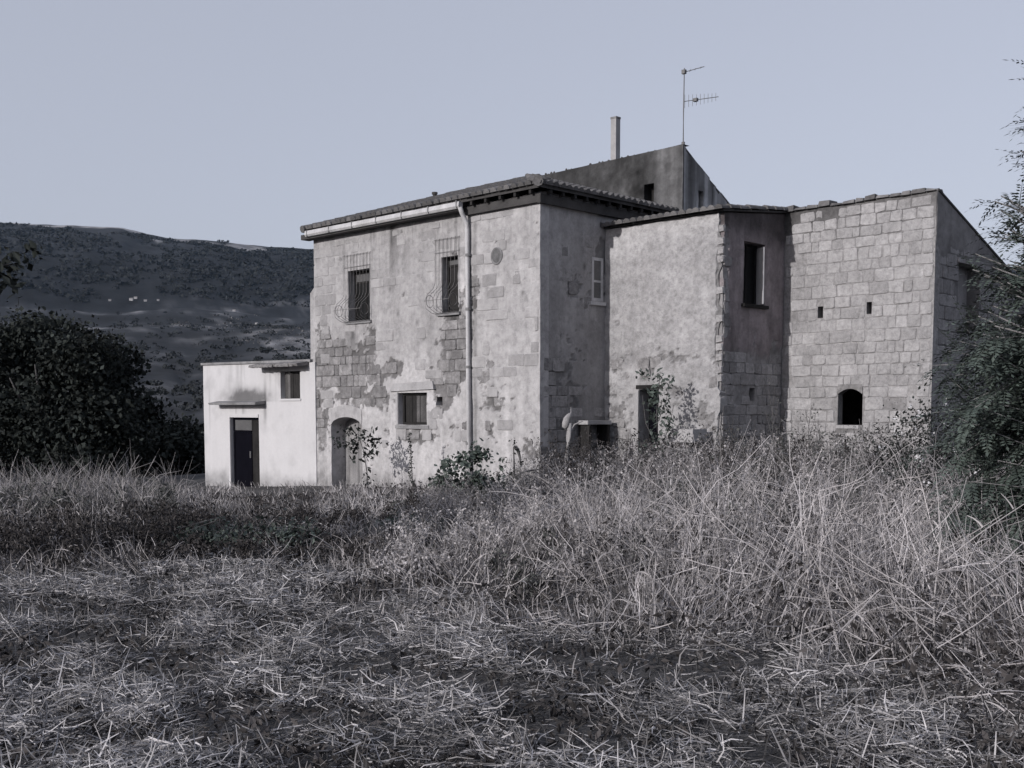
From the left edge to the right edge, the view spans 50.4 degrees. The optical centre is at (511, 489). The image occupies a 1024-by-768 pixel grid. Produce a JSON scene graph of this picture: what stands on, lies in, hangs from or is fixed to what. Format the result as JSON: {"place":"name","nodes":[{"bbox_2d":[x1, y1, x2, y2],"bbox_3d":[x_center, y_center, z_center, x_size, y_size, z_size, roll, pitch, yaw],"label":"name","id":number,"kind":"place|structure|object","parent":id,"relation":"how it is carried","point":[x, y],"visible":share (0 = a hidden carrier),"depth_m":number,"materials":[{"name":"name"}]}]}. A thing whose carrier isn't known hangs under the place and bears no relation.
{"place":"outdoors","nodes":[
{"label":"outdoors","id":0,"kind":"place"},
{"bbox_2d":[0,473,1023,767],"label":"field","id":1,"kind":"structure","parent":0,"point":[600,665],"depth_m":6.70,"materials":[{"name":"plant"}]},
{"bbox_2d":[0,383,32,477],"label":"fig tree","id":2,"kind":"object","parent":1,"relation":"on","point":[8,425],"visible":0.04,"depth_m":38.54,"materials":[{"name":"black plant"}]},
{"bbox_2d":[0,239,41,304],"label":"walnut tree","id":3,"kind":"object","parent":1,"relation":"on","point":[7,279],"visible":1,"depth_m":10.15,"materials":[{"name":"black plant"}]},
{"bbox_2d":[0,303,177,485],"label":"fig tree","id":4,"kind":"object","parent":1,"relation":"on","point":[95,413],"visible":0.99,"depth_m":36.71,"materials":[{"name":"green plant"}]},
{"bbox_2d":[0,471,180,525],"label":"grey weeds","id":5,"kind":"object","parent":1,"relation":"on","point":[68,498],"visible":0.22,"depth_m":18.77,"materials":[{"name":"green plant"}]},
{"bbox_2d":[0,444,213,517],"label":"dry weeds","id":6,"kind":"object","parent":1,"relation":"on","point":[10,482],"visible":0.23,"depth_m":21.00,"materials":[{"name":"grey plant"}]},
{"bbox_2d":[102,432,168,477],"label":"bush","id":7,"kind":"object","parent":1,"relation":"on","point":[129,464],"visible":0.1,"depth_m":49.03,"materials":[{"name":"black plant"}]},
{"bbox_2d":[122,406,204,477],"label":"bush","id":8,"kind":"object","parent":1,"relation":"on","point":[184,445],"visible":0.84,"depth_m":46.24,"materials":[{"name":"green plant"}]},
{"bbox_2d":[0,496,465,567],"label":"brown weeds","id":9,"kind":"object","parent":1,"relation":"on","point":[140,533],"visible":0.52,"depth_m":13.41,"materials":[{"name":"plant"}]},
{"bbox_2d":[161,508,331,554],"bbox_3d":[-3.333,0.619,13.752,2.071,0.791,1.586,-2,5,-29],"label":"bramble bush","id":10,"kind":"object","parent":1,"relation":"on","point":[284,535],"visible":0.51,"depth_m":13.58,"materials":[{"name":"green plant"}]},
{"bbox_2d":[201,359,316,488],"bbox_3d":[-6.366,-1.751,33.538,6.100,4.380,4.710,4,6,45],"label":"white annex","id":11,"kind":"object","parent":1,"relation":"on","point":[260,423],"visible":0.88,"depth_m":32.05,"materials":[{"name":"white paint"}]},
{"bbox_2d":[233,417,259,486],"bbox_3d":[-7.961,-1.119,32.852,1.580,2.100,0.090,4,6,45],"label":"door","id":12,"kind":"structure","parent":11,"relation":"in","point":[246,442],"depth_m":32.90,"materials":[{"name":"paint"}]},
{"bbox_2d":[285,371,299,398],"bbox_3d":[-6.178,-2.981,31.039,0.980,0.780,0.053,4,6,45],"label":"window","id":13,"kind":"structure","parent":11,"relation":"in","point":[292,378],"depth_m":31.09,"materials":[{"name":"grey wood"}]},
{"bbox_2d":[329,424,388,490],"bbox_3d":[-3.787,-0.727,26.923,1.444,1.777,0.837,-2,5,-23],"label":"young plum","id":14,"kind":"object","parent":1,"relation":"on","point":[353,442],"visible":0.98,"depth_m":26.87,"materials":[{"name":"grey plant"}]},
{"bbox_2d":[352,509,445,539],"bbox_3d":[-1.559,0.648,15.657,1.551,0.735,1.160,0,4,0],"label":"bramble bush","id":15,"kind":"object","parent":1,"relation":"on","point":[396,518],"visible":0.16,"depth_m":15.62,"materials":[{"name":"black plant"}]},
{"bbox_2d":[407,432,414,487],"bbox_3d":[-2.383,-0.586,25.839,0.248,1.547,0.182,0,4,0],"label":"ivy stalk","id":16,"kind":"object","parent":1,"relation":"on","point":[411,463],"visible":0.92,"depth_m":25.83,"materials":[{"name":"grey plant"}]},
{"bbox_2d":[428,438,509,504],"bbox_3d":[-0.815,-0.198,20.613,1.595,1.569,0.847,0,4,0],"label":"fig bush","id":17,"kind":"object","parent":1,"relation":"on","point":[474,454],"visible":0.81,"depth_m":20.57,"materials":[{"name":"green plant"}]},
{"bbox_2d":[300,173,683,489],"bbox_3d":[-0.643,-4.173,28.728,9.138,9.316,5.767,4,6,45],"label":"farmhouse","id":18,"kind":"object","parent":1,"relation":"on","point":[443,326],"visible":0.69,"depth_m":25.89,"materials":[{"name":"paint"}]},
{"bbox_2d":[345,418,362,484],"bbox_3d":[-4.101,-0.880,29.604,1.370,2.220,0.064,4,6,45],"label":"door","id":19,"kind":"structure","parent":18,"relation":"in","point":[354,471],"depth_m":29.78,"materials":[{"name":"paint"}]},
{"bbox_2d":[355,270,369,320],"bbox_3d":[-3.828,-5.101,28.701,0.930,1.330,0.060,4,6,45],"label":"window","id":20,"kind":"structure","parent":18,"relation":"in","point":[361,275],"depth_m":28.81,"materials":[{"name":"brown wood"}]},
{"bbox_2d":[403,393,426,424],"bbox_3d":[-2.354,-2.031,27.378,1.100,0.800,0.100,4,6,45],"label":"window","id":21,"kind":"structure","parent":18,"relation":"in","point":[414,404],"depth_m":27.44,"materials":[{"name":"grey wood"}]},
{"bbox_2d":[448,257,458,311],"bbox_3d":[-1.331,-4.915,26.177,0.580,1.330,0.060,4,6,45],"label":"window","id":22,"kind":"structure","parent":18,"relation":"in","point":[453,299],"depth_m":26.25,"materials":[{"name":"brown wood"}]},
{"bbox_2d":[591,257,602,301],"bbox_3d":[1.971,-4.889,25.344,0.060,1.000,0.400,4,6,45],"label":"window","id":23,"kind":"structure","parent":18,"relation":"in","point":[597,263],"depth_m":25.34,"materials":[{"name":"white paint"}]},
{"bbox_2d":[0,472,1023,767],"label":"undergrowth","id":24,"kind":"object","parent":1,"relation":"on","point":[660,726],"visible":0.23,"depth_m":6.88,"materials":[{"name":"plant"}]},
{"bbox_2d":[0,540,1023,767],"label":"cut straw","id":25,"kind":"object","parent":1,"relation":"on","point":[688,702],"visible":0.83,"depth_m":6.24,"materials":[{"name":"grey plant"}]},
{"bbox_2d":[0,416,1023,743],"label":"dry grass","id":26,"kind":"structure","parent":1,"relation":"on","point":[848,592],"depth_m":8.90,"materials":[{"name":"grey plant"}]},
{"bbox_2d":[0,420,1023,710],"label":"seed heads","id":27,"kind":"object","parent":1,"relation":"on","point":[632,526],"visible":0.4,"depth_m":10.01,"materials":[{"name":"grey plant"}]},
{"bbox_2d":[497,438,538,498],"bbox_3d":[0.088,-0.169,21.067,0.888,1.675,0.278,0,4,0],"label":"dead vine stump","id":28,"kind":"object","parent":1,"relation":"on","point":[516,448],"visible":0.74,"depth_m":21.00,"materials":[{"name":"grey plant"}]},
{"bbox_2d":[562,411,582,466],"bbox_3d":[1.326,-0.653,23.886,0.466,2.304,0.170,0,4,0],"label":"dead tree","id":29,"kind":"object","parent":1,"relation":"on","point":[567,425],"visible":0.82,"depth_m":23.80,"materials":[{"name":"grey wood"}]},
{"bbox_2d":[576,420,611,481],"bbox_3d":[1.902,-0.566,25.274,0.350,2.072,0.840,4,6,45],"label":"shelter","id":30,"kind":"object","parent":1,"relation":"on","point":[603,430],"visible":0.46,"depth_m":25.10,"materials":[{"name":"concrete"}]},
{"bbox_2d":[463,116,729,213],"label":"house","id":31,"kind":"structure","parent":1,"relation":"on","point":[677,176],"depth_m":28.35,"materials":[{"name":"paint"}]},
{"bbox_2d":[681,66,718,145],"bbox_3d":[4.728,-9.627,27.391,0.936,2.029,0.232,1,4,7],"label":"television aerial","id":32,"kind":"object","parent":31,"relation":"on","point":[684,71],"visible":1,"depth_m":27.40,"materials":[{"name":"grey metal"}]},
{"bbox_2d":[635,367,680,466],"bbox_3d":[3.179,-1.127,23.494,1.074,3.000,1.023,-1,4,-16],"label":"ash sapling","id":33,"kind":"object","parent":1,"relation":"on","point":[658,411],"visible":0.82,"depth_m":23.37,"materials":[{"name":"green plant"}]},
{"bbox_2d":[531,411,830,511],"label":"tall dark weeds","id":34,"kind":"object","parent":1,"relation":"on","point":[590,457],"visible":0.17,"depth_m":19.49,"materials":[{"name":"plant"}]},
{"bbox_2d":[341,416,1023,634],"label":"withered weeds","id":35,"kind":"object","parent":1,"relation":"on","point":[390,508],"visible":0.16,"depth_m":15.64,"materials":[{"name":"plant"}]},
{"bbox_2d":[658,429,706,473],"bbox_3d":[3.691,-0.390,23.700,0.920,1.854,0.570,4,6,45],"label":"stone trough","id":36,"kind":"object","parent":1,"relation":"on","point":[695,433],"visible":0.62,"depth_m":23.39,"materials":[{"name":"stone"}]},
{"bbox_2d":[600,204,787,482],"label":"wing","id":37,"kind":"structure","parent":1,"relation":"on","point":[694,298],"depth_m":24.32,"materials":[{"name":"grey paint"}]},
{"bbox_2d":[649,390,658,450],"bbox_3d":[3.405,-0.877,25.184,0.560,2.860,0.040,4,6,45],"label":"door","id":38,"kind":"structure","parent":37,"relation":"in","point":[651,426],"depth_m":25.23,"materials":[{"name":"paint"}]},
{"bbox_2d":[743,243,756,303],"bbox_3d":[5.200,-4.797,24.291,0.060,1.350,0.850,4,6,45],"label":"window","id":39,"kind":"structure","parent":37,"relation":"in","point":[750,251],"depth_m":24.42,"materials":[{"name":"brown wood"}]},
{"bbox_2d":[390,415,1017,602],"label":"green weeds","id":40,"kind":"object","parent":1,"relation":"on","point":[522,563],"visible":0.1,"depth_m":13.36,"materials":[{"name":"green plant"}]},
{"bbox_2d":[715,416,743,453],"bbox_3d":[4.676,-0.610,23.287,0.721,2.018,0.439,0,4,0],"label":"tall weed","id":41,"kind":"object","parent":1,"relation":"on","point":[731,433],"visible":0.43,"depth_m":23.26,"materials":[{"name":"grey plant"}]},
{"bbox_2d":[761,377,794,456],"bbox_3d":[5.725,-1.020,23.503,0.770,2.809,0.445,0,4,0],"label":"tall weed","id":42,"kind":"object","parent":1,"relation":"on","point":[772,417],"visible":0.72,"depth_m":23.46,"materials":[{"name":"grey plant"}]},
{"bbox_2d":[796,405,821,466],"bbox_3d":[6.412,-0.707,23.374,0.709,2.201,0.601,0,4,0],"label":"tall weed","id":43,"kind":"object","parent":1,"relation":"on","point":[808,425],"visible":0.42,"depth_m":23.30,"materials":[{"name":"grey plant"}]},
{"bbox_2d":[780,188,1023,484],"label":"stone barn","id":44,"kind":"structure","parent":1,"relation":"on","point":[872,289],"depth_m":23.72,"materials":[{"name":"stone"}]},
{"bbox_2d":[857,378,1023,547],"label":"flowering shrub","id":45,"kind":"object","parent":1,"relation":"on","point":[894,436],"visible":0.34,"depth_m":13.32,"materials":[{"name":"grey plant"}]},
{"bbox_2d":[894,59,1023,617],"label":"robinia tree","id":46,"kind":"object","parent":1,"relation":"on","point":[1005,430],"visible":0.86,"depth_m":8.23,"materials":[{"name":"green plant"}]},
{"bbox_2d":[0,223,1023,482],"bbox_3d":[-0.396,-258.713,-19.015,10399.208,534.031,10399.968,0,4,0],"label":"hills","id":47,"kind":"structure","parent":0,"point":[104,311],"depth_m":1807.72,"materials":[{"name":"plant"}]},
{"bbox_2d":[0,222,313,482],"bbox_3d":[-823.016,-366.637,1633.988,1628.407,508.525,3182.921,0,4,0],"label":"scrub","id":48,"kind":"object","parent":47,"relation":"on","point":[213,273],"visible":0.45,"depth_m":2047.00,"materials":[{"name":"plant"}]},
{"bbox_2d":[149,314,310,354],"bbox_3d":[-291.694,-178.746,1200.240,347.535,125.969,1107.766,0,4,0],"label":"pale outcrops","id":49,"kind":"object","parent":47,"relation":"on","point":[249,333],"visible":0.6,"depth_m":1099.05,"materials":[{"name":"grey stone"}]},
{"bbox_2d":[0,0,1023,266],"label":"sky","id":50,"kind":"structure","parent":0,"point":[246,122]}
]}

